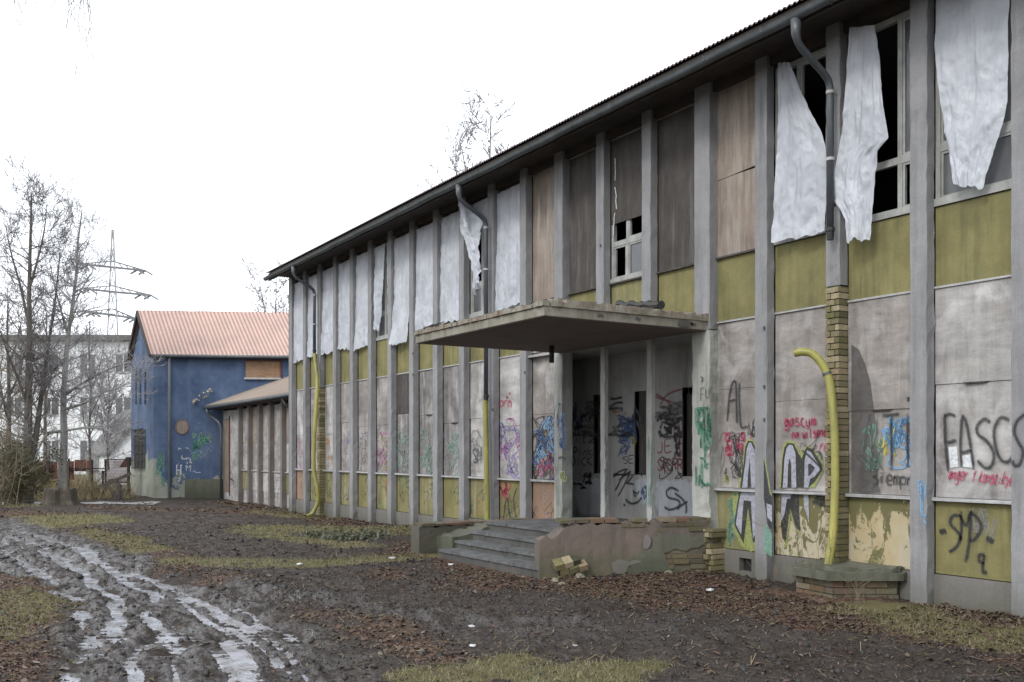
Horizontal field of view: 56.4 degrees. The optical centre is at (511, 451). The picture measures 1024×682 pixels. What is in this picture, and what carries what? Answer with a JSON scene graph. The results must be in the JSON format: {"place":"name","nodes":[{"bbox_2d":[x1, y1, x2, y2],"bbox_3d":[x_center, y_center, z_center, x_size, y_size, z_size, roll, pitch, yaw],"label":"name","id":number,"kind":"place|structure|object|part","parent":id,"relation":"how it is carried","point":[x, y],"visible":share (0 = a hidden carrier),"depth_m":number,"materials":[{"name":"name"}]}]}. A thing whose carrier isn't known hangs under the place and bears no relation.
{"place":"outdoors","nodes":[
{"label":"outdoors","id":0,"kind":"place"},
{"bbox_2d":[0,469,149,500],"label":"dry grass","id":1,"kind":"structure","parent":0,"point":[98,495],"depth_m":37.46,"materials":[{"name":"brown plant"}]},
{"bbox_2d":[2,501,158,504],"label":"path","id":2,"kind":"structure","parent":0,"point":[134,503],"depth_m":33.41,"materials":[{"name":"grey concrete"}]},
{"bbox_2d":[0,523,307,681],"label":"water","id":3,"kind":"structure","parent":0,"point":[242,662],"depth_m":9.46,"materials":[{"name":"grey liquid"}]},
{"bbox_2d":[0,0,797,334],"label":"sky","id":4,"kind":"structure","parent":0,"point":[217,132],"materials":[{"name":"white"}]},
{"bbox_2d":[0,474,1023,681],"bbox_3d":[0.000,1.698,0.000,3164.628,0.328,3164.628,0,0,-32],"label":"ground","id":5,"kind":"structure","parent":0,"point":[137,640],"depth_m":9.38,"materials":[{"name":"soil"}]},
{"bbox_2d":[0,284,44,432],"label":"bare tree","id":6,"kind":"object","parent":5,"relation":"on","point":[10,370],"visible":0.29,"depth_m":45.63,"materials":[{"name":"grey plant"}]},
{"bbox_2d":[0,390,56,507],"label":"bare shrub","id":7,"kind":"object","parent":5,"relation":"on","point":[2,460],"visible":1,"depth_m":30.26,"materials":[{"name":"brown plant"}]},
{"bbox_2d":[0,271,59,492],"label":"bare tree","id":8,"kind":"object","parent":5,"relation":"on","point":[8,386],"visible":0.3,"depth_m":35.97,"materials":[{"name":"grey plant"}]},
{"bbox_2d":[0,421,63,505],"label":"leafy shrub","id":9,"kind":"object","parent":5,"relation":"on","point":[23,481],"visible":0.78,"depth_m":31.95,"materials":[{"name":"brown plant"}]},
{"bbox_2d":[0,436,65,503],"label":"leafy shrub","id":10,"kind":"object","parent":5,"relation":"on","point":[41,482],"visible":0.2,"depth_m":33.12,"materials":[{"name":"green plant"}]},
{"bbox_2d":[12,396,75,459],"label":"bare shrub","id":11,"kind":"object","parent":5,"relation":"on","point":[48,437],"visible":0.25,"depth_m":45.56,"materials":[{"name":"brown plant"}]},
{"bbox_2d":[0,373,88,460],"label":"bare shrub","id":12,"kind":"object","parent":5,"relation":"on","point":[32,421],"visible":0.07,"depth_m":44.10,"materials":[{"name":"brown plant"}]},
{"bbox_2d":[0,296,91,460],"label":"bare tree","id":13,"kind":"object","parent":5,"relation":"on","point":[45,414],"visible":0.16,"depth_m":52.01,"materials":[{"name":"grey plant"}]},
{"bbox_2d":[1,0,103,97],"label":"overhanging birch","id":14,"kind":"object","parent":5,"relation":"on","point":[80,2],"visible":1,"depth_m":9.02,"materials":[{"name":"brown plant"}]},
{"bbox_2d":[40,487,80,505],"bbox_3d":[-14.342,1.473,30.402,1.342,0.670,1.402,0,0,-32],"label":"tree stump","id":15,"kind":"object","parent":5,"relation":"on","point":[61,496],"visible":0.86,"depth_m":30.02,"materials":[{"name":"grey concrete"}]},
{"bbox_2d":[0,335,130,474],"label":"apartment block","id":16,"kind":"structure","parent":5,"relation":"on","point":[78,455],"depth_m":75.00,"materials":[{"name":"white paint"}]},
{"bbox_2d":[43,398,49,414],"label":"window","id":17,"kind":"structure","parent":16,"relation":"in","point":[49,398],"depth_m":74.95,"materials":[{"name":"grey glass"}]},
{"bbox_2d":[51,441,57,461],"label":"window","id":18,"kind":"structure","parent":16,"relation":"in","point":[54,444],"depth_m":74.95,"materials":[{"name":"grey glass"}]},
{"bbox_2d":[52,398,58,415],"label":"window","id":19,"kind":"structure","parent":16,"relation":"in","point":[53,405],"depth_m":74.95,"materials":[{"name":"grey glass"}]},
{"bbox_2d":[80,398,86,415],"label":"window","id":20,"kind":"structure","parent":16,"relation":"in","point":[80,398],"depth_m":74.95,"materials":[{"name":"grey glass"}]},
{"bbox_2d":[80,441,86,459],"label":"window","id":21,"kind":"structure","parent":16,"relation":"in","point":[82,452],"depth_m":74.95,"materials":[{"name":"grey glass"}]},
{"bbox_2d":[115,355,122,372],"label":"window","id":22,"kind":"structure","parent":16,"relation":"in","point":[119,368],"depth_m":74.95,"materials":[{"name":"grey glass"}]},
{"bbox_2d":[116,398,122,415],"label":"window","id":23,"kind":"structure","parent":16,"relation":"in","point":[121,400],"depth_m":74.95,"materials":[{"name":"grey glass"}]},
{"bbox_2d":[124,356,130,372],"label":"window","id":24,"kind":"structure","parent":16,"relation":"in","point":[126,371],"depth_m":74.95,"materials":[{"name":"grey glass"}]},
{"bbox_2d":[124,398,130,409],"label":"window","id":25,"kind":"structure","parent":16,"relation":"in","point":[129,403],"depth_m":74.95,"materials":[{"name":"grey glass"}]},
{"bbox_2d":[0,145,137,503],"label":"bare tree","id":26,"kind":"object","parent":5,"relation":"on","point":[29,372],"visible":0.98,"depth_m":32.96,"materials":[{"name":"brown plant"}]},
{"bbox_2d":[34,458,103,495],"bbox_3d":[-18.185,1.052,39.115,2.998,1.546,0.230,0,0,0],"label":"rusty fence","id":27,"kind":"object","parent":5,"relation":"on","point":[75,466],"visible":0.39,"depth_m":39.20,"materials":[{"name":"brown metal"}]},
{"bbox_2d":[44,438,112,499],"bbox_3d":[-16.306,0.575,35.914,2.300,2.625,2.596,0,0,-14],"label":"bare shrub","id":28,"kind":"object","parent":5,"relation":"on","point":[83,478],"visible":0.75,"depth_m":36.09,"materials":[{"name":"brown plant"}]},
{"bbox_2d":[1,178,167,488],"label":"birch tree","id":29,"kind":"object","parent":5,"relation":"on","point":[63,430],"visible":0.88,"depth_m":33.74,"materials":[{"name":"grey plant"}]},
{"bbox_2d":[48,295,129,484],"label":"bare tree","id":30,"kind":"object","parent":5,"relation":"on","point":[89,438],"visible":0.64,"depth_m":43.95,"materials":[{"name":"brown plant"}]},
{"bbox_2d":[56,425,125,479],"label":"bare shrub","id":31,"kind":"object","parent":5,"relation":"on","point":[95,465],"visible":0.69,"depth_m":46.26,"materials":[{"name":"brown plant"}]},
{"bbox_2d":[71,342,130,469],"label":"bare tree","id":32,"kind":"object","parent":5,"relation":"on","point":[103,435],"visible":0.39,"depth_m":49.81,"materials":[{"name":"grey plant"}]},
{"bbox_2d":[85,409,130,480],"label":"gabled shed","id":33,"kind":"structure","parent":5,"relation":"on","point":[126,447],"depth_m":57.20,"materials":[{"name":"white paint"}]},
{"bbox_2d":[86,456,98,480],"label":"door","id":34,"kind":"structure","parent":33,"relation":"in","point":[95,457],"depth_m":58.60,"materials":[{"name":"paint"}]},
{"bbox_2d":[86,472,131,493],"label":"leaning beam","id":35,"kind":"structure","parent":5,"relation":"on","point":[123,477],"depth_m":37.17,"materials":[{"name":"brown wood"}]},
{"bbox_2d":[96,454,130,491],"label":"parked car","id":36,"kind":"object","parent":5,"relation":"on","point":[123,457],"visible":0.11,"depth_m":43.21,"materials":[{"name":"white metal"}]},
{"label":"side window","id":37,"kind":"part","parent":36,"relation":"part of","materials":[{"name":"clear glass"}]},
{"bbox_2d":[75,229,157,334],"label":"lattice pylon","id":38,"kind":"object","parent":5,"relation":"on","point":[139,294],"visible":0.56,"depth_m":184.51,"materials":[{"name":"metal"}]},
{"bbox_2d":[104,457,129,495],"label":"gate","id":39,"kind":"structure","parent":5,"relation":"on","point":[128,466],"depth_m":38.62,"materials":[{"name":"metal"}]},
{"bbox_2d":[91,468,145,499],"bbox_3d":[-14.848,1.220,35.925,1.943,1.309,1.333,0,0,-32],"label":"bare shrub","id":40,"kind":"object","parent":5,"relation":"on","point":[118,493],"visible":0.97,"depth_m":35.92,"materials":[{"name":"brown plant"}]},
{"bbox_2d":[124,310,288,498],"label":"blue house","id":41,"kind":"structure","parent":5,"relation":"on","point":[209,357],"depth_m":37.33,"materials":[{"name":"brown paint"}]},
{"bbox_2d":[135,369,136,403],"bbox_3d":[-15.739,-2.730,40.013,0.050,1.458,0.280,0,0,-32],"label":"slit window","id":42,"kind":"structure","parent":41,"relation":"in","point":[135,369],"depth_m":39.99,"materials":[{"name":"black glass"}]},
{"bbox_2d":[131,428,144,469],"bbox_3d":[-15.377,-0.112,39.337,0.150,1.674,2.389,0,0,-32],"label":"barred window","id":43,"kind":"structure","parent":41,"relation":"in","point":[139,446],"depth_m":39.06,"materials":[{"name":"black metal"}]},
{"bbox_2d":[139,369,140,403],"bbox_3d":[-15.245,-2.676,39.220,0.050,1.429,0.280,0,0,-32],"label":"slit window","id":44,"kind":"structure","parent":41,"relation":"in","point":[139,369],"depth_m":39.27,"materials":[{"name":"black glass"}]},
{"bbox_2d":[144,369,145,403],"bbox_3d":[-14.735,-2.620,38.400,0.050,1.399,0.280,0,0,-32],"label":"slit window","id":45,"kind":"structure","parent":41,"relation":"in","point":[144,369],"depth_m":38.27,"materials":[{"name":"black glass"}]},
{"bbox_2d":[175,420,188,433],"bbox_3d":[-12.822,-0.956,37.155,0.519,0.579,0.039,0,0,-6],"label":"round window","id":46,"kind":"structure","parent":41,"relation":"in","point":[182,426],"depth_m":37.16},
{"bbox_2d":[244,360,281,379],"bbox_3d":[-9.758,-3.203,37.442,1.430,0.751,0.100,0,0,-6],"label":"boarded window","id":47,"kind":"structure","parent":41,"relation":"in","point":[255,369],"depth_m":37.46,"materials":[{"name":"brown wood"}]},
{"bbox_2d":[203,376,288,507],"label":"annex building","id":48,"kind":"structure","parent":5,"relation":"on","point":[255,451],"depth_m":33.17,"materials":[{"name":"concrete"}]},
{"bbox_2d":[224,418,228,492],"bbox_3d":[-10.801,0.150,36.274,0.040,2.800,0.700,0,0,-32],"label":"door","id":49,"kind":"structure","parent":48,"relation":"in","point":[226,421],"depth_m":36.31,"materials":[{"name":"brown wood"}]},
{"bbox_2d":[239,254,288,312],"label":"bare tree","id":50,"kind":"object","parent":5,"relation":"on","point":[265,296],"visible":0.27,"depth_m":75.28,"materials":[{"name":"grey plant"}]},
{"bbox_2d":[297,524,328,537],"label":"plant","id":51,"kind":"object","parent":5,"relation":"on","point":[312,535],"visible":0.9,"depth_m":18.29,"materials":[{"name":"green plant"}]},
{"bbox_2d":[313,521,347,539],"bbox_3d":[-3.290,1.491,17.897,0.730,0.381,0.695,0,0,13],"label":"plant","id":52,"kind":"object","parent":5,"relation":"on","point":[332,536],"visible":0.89,"depth_m":17.87,"materials":[{"name":"green plant"}]},
{"bbox_2d":[337,527,377,540],"bbox_3d":[-2.871,1.508,17.780,0.771,0.307,0.707,0,0,-3],"label":"plant","id":53,"kind":"object","parent":5,"relation":"on","point":[350,536],"visible":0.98,"depth_m":17.70,"materials":[{"name":"green plant"}]},
{"bbox_2d":[355,525,390,538],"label":"plant","id":54,"kind":"object","parent":5,"relation":"on","point":[373,533],"visible":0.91,"depth_m":17.99,"materials":[{"name":"green plant"}]},
{"bbox_2d":[417,98,485,190],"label":"bare tree","id":55,"kind":"object","parent":5,"relation":"on","point":[455,156],"visible":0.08,"depth_m":55.65,"materials":[{"name":"grey plant"}]},
{"bbox_2d":[428,82,516,181],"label":"bare tree","id":56,"kind":"object","parent":5,"relation":"on","point":[467,132],"visible":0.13,"depth_m":51.51,"materials":[{"name":"brown plant"}]},
{"bbox_2d":[0,524,1015,681],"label":"straw","id":57,"kind":"object","parent":5,"relation":"on","point":[553,629],"visible":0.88,"depth_m":8.53,"materials":[{"name":"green plant"}]},
{"bbox_2d":[0,500,1023,681],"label":"leaf litter","id":58,"kind":"object","parent":5,"relation":"on","point":[1010,618],"visible":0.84,"depth_m":9.84,"materials":[{"name":"brown plant"}]},
{"bbox_2d":[0,519,1023,681],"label":"mud clods","id":59,"kind":"object","parent":5,"relation":"on","point":[206,672],"visible":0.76,"depth_m":9.29,"materials":[{"name":"soil"}]},
{"bbox_2d":[0,503,1023,681],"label":"grass","id":60,"kind":"structure","parent":5,"relation":"on","point":[526,676],"depth_m":9.62,"materials":[{"name":"green plant"}]},
{"bbox_2d":[551,577,558,582],"bbox_3d":[0.535,1.639,12.092,0.113,0.095,0.141,0,0,5],"label":"rubble stone","id":61,"kind":"object","parent":5,"relation":"on","point":[555,580],"visible":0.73,"depth_m":12.05,"materials":[{"name":"white stone"}]},
{"bbox_2d":[411,516,726,578],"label":"entrance steps","id":62,"kind":"structure","parent":5,"relation":"on","point":[534,548],"depth_m":12.72,"materials":[{"name":"concrete"}]},
{"bbox_2d":[552,555,588,578],"bbox_3d":[0.752,1.500,12.451,0.423,0.259,0.249,-14,27,-12],"label":"brick chunk","id":63,"kind":"object","parent":5,"relation":"on","point":[566,566],"visible":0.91,"depth_m":12.37,"materials":[{"name":"beige brick"}]},
{"bbox_2d":[574,573,584,578],"bbox_3d":[0.862,1.613,12.294,0.135,0.109,0.141,0,0,-44],"label":"rubble stone","id":64,"kind":"object","parent":5,"relation":"on","point":[579,576],"visible":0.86,"depth_m":12.26,"materials":[{"name":"white stone"}]},
{"bbox_2d":[263,0,1023,617],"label":"factory building","id":65,"kind":"structure","parent":5,"relation":"on","point":[703,392],"depth_m":12.70,"materials":[{"name":"paint"}]},
{"bbox_2d":[293,282,302,362],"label":"plastic sheet","id":66,"kind":"object","parent":65,"relation":"attached to","point":[298,324],"visible":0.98,"depth_m":26.90,"materials":[{"name":"white plastic"}]},
{"bbox_2d":[306,274,316,357],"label":"plastic sheet","id":67,"kind":"object","parent":65,"relation":"attached to","point":[312,280],"visible":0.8,"depth_m":26.00,"materials":[{"name":"white plastic"}]},
{"bbox_2d":[305,353,319,516],"bbox_3d":[-5.156,-0.430,25.046,0.386,4.338,0.494,0,0,20],"label":"yellow pipe","id":68,"kind":"object","parent":65,"relation":"attached to","point":[317,488],"visible":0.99,"depth_m":24.93,"materials":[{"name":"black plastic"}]},
{"bbox_2d":[321,267,332,354],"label":"plastic sheet","id":69,"kind":"object","parent":65,"relation":"attached to","point":[327,330],"visible":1,"depth_m":24.96,"materials":[{"name":"white plastic"}]},
{"bbox_2d":[337,260,349,349],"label":"plastic sheet","id":70,"kind":"object","parent":65,"relation":"attached to","point":[344,308],"visible":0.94,"depth_m":24.00,"materials":[{"name":"white plastic"}]},
{"bbox_2d":[353,252,367,351],"bbox_3d":[-3.604,-3.605,22.997,0.090,2.330,0.907,0,0,-33],"label":"plastic sheet","id":71,"kind":"object","parent":65,"relation":"attached to","point":[361,326],"visible":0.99,"depth_m":23.03,"materials":[{"name":"white plastic"}]},
{"bbox_2d":[373,244,384,331],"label":"plastic sheet","id":72,"kind":"object","parent":65,"relation":"attached to","point":[379,252],"visible":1,"depth_m":22.17,"materials":[{"name":"white plastic"}]},
{"bbox_2d":[376,242,387,340],"bbox_3d":[-2.916,-3.715,22.111,0.090,2.230,0.917,0,0,-32],"label":"window frame","id":73,"kind":"structure","parent":65,"relation":"in","point":[382,334],"depth_m":22.21,"materials":[{"name":"paint"}]},
{"bbox_2d":[389,233,408,344],"bbox_3d":[-2.460,-3.565,21.078,0.185,2.409,0.910,0,0,-32],"label":"plastic sheet","id":74,"kind":"object","parent":65,"relation":"attached to","point":[400,320],"visible":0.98,"depth_m":21.16,"materials":[{"name":"white plastic"}]},
{"bbox_2d":[415,223,432,329],"bbox_3d":[-1.833,-3.675,20.155,0.102,2.189,0.907,0,0,-32],"label":"plastic sheet","id":75,"kind":"object","parent":65,"relation":"attached to","point":[424,281],"visible":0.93,"depth_m":20.23,"materials":[{"name":"white plastic"}]},
{"bbox_2d":[417,321,447,330],"bbox_3d":[-1.151,-1.869,14.161,0.218,0.100,0.839,0,0,-32],"label":"torn felt","id":76,"kind":"object","parent":65,"relation":"on","point":[434,325],"visible":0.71,"depth_m":14.18,"materials":[{"name":"grey fabric"}]},
{"bbox_2d":[440,211,458,323],"bbox_3d":[-1.240,-3.674,19.207,0.075,2.193,0.909,0,0,-32],"label":"plastic sheet","id":77,"kind":"object","parent":65,"relation":"attached to","point":[449,288],"visible":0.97,"depth_m":19.23,"materials":[{"name":"white plastic"}]},
{"bbox_2d":[457,198,467,228],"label":"plastic sheet","id":78,"kind":"object","parent":65,"relation":"attached to","point":[460,205],"visible":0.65,"depth_m":18.20,"materials":[{"name":"white plastic"}]},
{"bbox_2d":[460,206,482,294],"bbox_3d":[-0.756,-3.933,18.144,0.158,1.907,0.907,0,0,-27],"label":"plastic sheet","id":79,"kind":"object","parent":65,"relation":"attached to","point":[471,234],"visible":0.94,"depth_m":18.12,"materials":[{"name":"white plastic"}]},
{"bbox_2d":[469,197,487,318],"bbox_3d":[-0.553,-3.715,18.318,0.090,2.230,0.917,0,0,-32],"label":"window frame","id":80,"kind":"structure","parent":65,"relation":"in","point":[477,301],"depth_m":18.43,"materials":[{"name":"paint"}]},
{"bbox_2d":[473,198,487,231],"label":"plastic sheet","id":81,"kind":"object","parent":65,"relation":"attached to","point":[481,207],"visible":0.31,"depth_m":18.17,"materials":[{"name":"white plastic"}]},
{"bbox_2d":[483,400,489,519],"bbox_3d":[-0.473,0.175,17.650,0.097,2.271,0.175,0,0,-32],"label":"yellow pipe","id":82,"kind":"object","parent":65,"relation":"attached to","point":[486,462],"visible":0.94,"depth_m":17.61,"materials":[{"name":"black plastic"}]},
{"bbox_2d":[495,184,519,310],"bbox_3d":[-0.059,-3.666,17.308,0.075,2.208,0.909,0,0,-32],"label":"plastic sheet","id":83,"kind":"object","parent":65,"relation":"attached to","point":[507,287],"visible":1,"depth_m":17.33,"materials":[{"name":"white plastic"}]},
{"bbox_2d":[500,183,519,309],"bbox_3d":[0.037,-3.715,17.370,0.090,2.230,0.917,0,0,-32],"label":"window frame","id":84,"kind":"structure","parent":65,"relation":"in","point":[513,306],"depth_m":17.33,"materials":[{"name":"paint"}]},
{"bbox_2d":[569,109,591,119],"bbox_3d":[1.089,-5.093,14.396,0.279,0.116,0.594,0,0,-32],"label":"roof debris","id":85,"kind":"object","parent":65,"relation":"on","point":[581,113],"visible":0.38,"depth_m":14.29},
{"bbox_2d":[610,219,641,282],"bbox_3d":[1.809,-3.715,14.526,0.090,2.230,0.917,0,0,-32],"label":"window frame","id":86,"kind":"structure","parent":65,"relation":"in","point":[632,244],"depth_m":14.55,"materials":[{"name":"paint"}]},
{"bbox_2d":[615,300,664,308],"bbox_3d":[1.697,-1.965,12.790,0.147,0.247,0.917,0,0,-32],"label":"rolled felt","id":87,"kind":"object","parent":65,"relation":"on","point":[653,304],"visible":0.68,"depth_m":12.62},
{"bbox_2d":[771,62,825,242],"bbox_3d":[3.461,-3.695,11.545,0.083,2.271,0.833,0,0,-30],"label":"plastic sheet","id":88,"kind":"object","parent":65,"relation":"attached to","point":[799,205],"visible":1,"depth_m":11.59,"materials":[{"name":"white plastic"}]},
{"bbox_2d":[774,47,825,245],"bbox_3d":[3.580,-3.715,11.681,0.090,2.230,0.917,0,0,-32],"label":"window frame","id":89,"kind":"structure","parent":65,"relation":"in","point":[800,63],"depth_m":11.75,"materials":[{"name":"paint"}]},
{"bbox_2d":[834,25,887,243],"bbox_3d":[3.893,-3.590,10.728,0.160,2.487,0.701,0,0,-32],"label":"plastic sheet","id":90,"kind":"object","parent":65,"relation":"attached to","point":[864,137],"visible":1,"depth_m":10.74,"materials":[{"name":"white plastic"}]},
{"bbox_2d":[871,9,909,222],"bbox_3d":[4.171,-3.715,10.733,0.090,2.230,0.917,0,0,-32],"label":"window frame","id":91,"kind":"structure","parent":65,"relation":"in","point":[902,19],"depth_m":10.52,"materials":[{"name":"paint"}]},
{"bbox_2d":[934,0,1009,189],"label":"plastic sheet","id":92,"kind":"object","parent":65,"relation":"attached to","point":[971,48],"visible":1,"depth_m":9.69,"materials":[{"name":"white plastic"}]},
{"bbox_2d":[934,0,1011,207],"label":"window frame","id":93,"kind":"structure","parent":65,"relation":"in","point":[998,177],"depth_m":9.70,"materials":[{"name":"paint"}]},
{"bbox_2d":[746,560,784,581],"bbox_3d":[3.150,1.496,11.841,0.468,0.296,0.230,0,0,9],"label":"dead weed","id":94,"kind":"object","parent":5,"relation":"on","point":[778,569],"visible":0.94,"depth_m":11.82,"materials":[{"name":"brown plant"}]},
{"bbox_2d":[735,510,850,581],"bbox_3d":[3.223,1.161,11.017,1.270,0.940,0.659,0,0,9],"label":"dead weed","id":95,"kind":"object","parent":5,"relation":"on","point":[779,550],"visible":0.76,"depth_m":11.01,"materials":[{"name":"brown plant"}]},
{"bbox_2d":[793,513,848,596],"bbox_3d":[3.332,1.124,10.522,0.549,0.963,0.874,0,0,42],"label":"dead weed","id":96,"kind":"object","parent":5,"relation":"on","point":[818,548],"visible":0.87,"depth_m":10.60,"materials":[{"name":"brown plant"}]},
{"bbox_2d":[786,558,906,598],"bbox_3d":[3.698,1.548,10.727,0.843,0.603,1.195,0,0,-32],"label":"brick ledge","id":97,"kind":"object","parent":5,"relation":"on","point":[885,581],"visible":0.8,"depth_m":10.44,"materials":[{"name":"beige brick"}]},
{"bbox_2d":[793,348,838,563],"bbox_3d":[3.523,0.049,11.050,0.226,2.513,0.519,0,0,-43],"label":"yellow pipe","id":98,"kind":"object","parent":97,"relation":"on","point":[818,359],"visible":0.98,"depth_m":10.90,"materials":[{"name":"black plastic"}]},
{"bbox_2d":[837,561,873,606],"bbox_3d":[3.634,1.385,10.116,0.332,0.493,0.274,0,0,32],"label":"dead weed","id":99,"kind":"object","parent":5,"relation":"on","point":[858,595],"visible":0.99,"depth_m":10.05,"materials":[{"name":"brown plant"}]}
]}

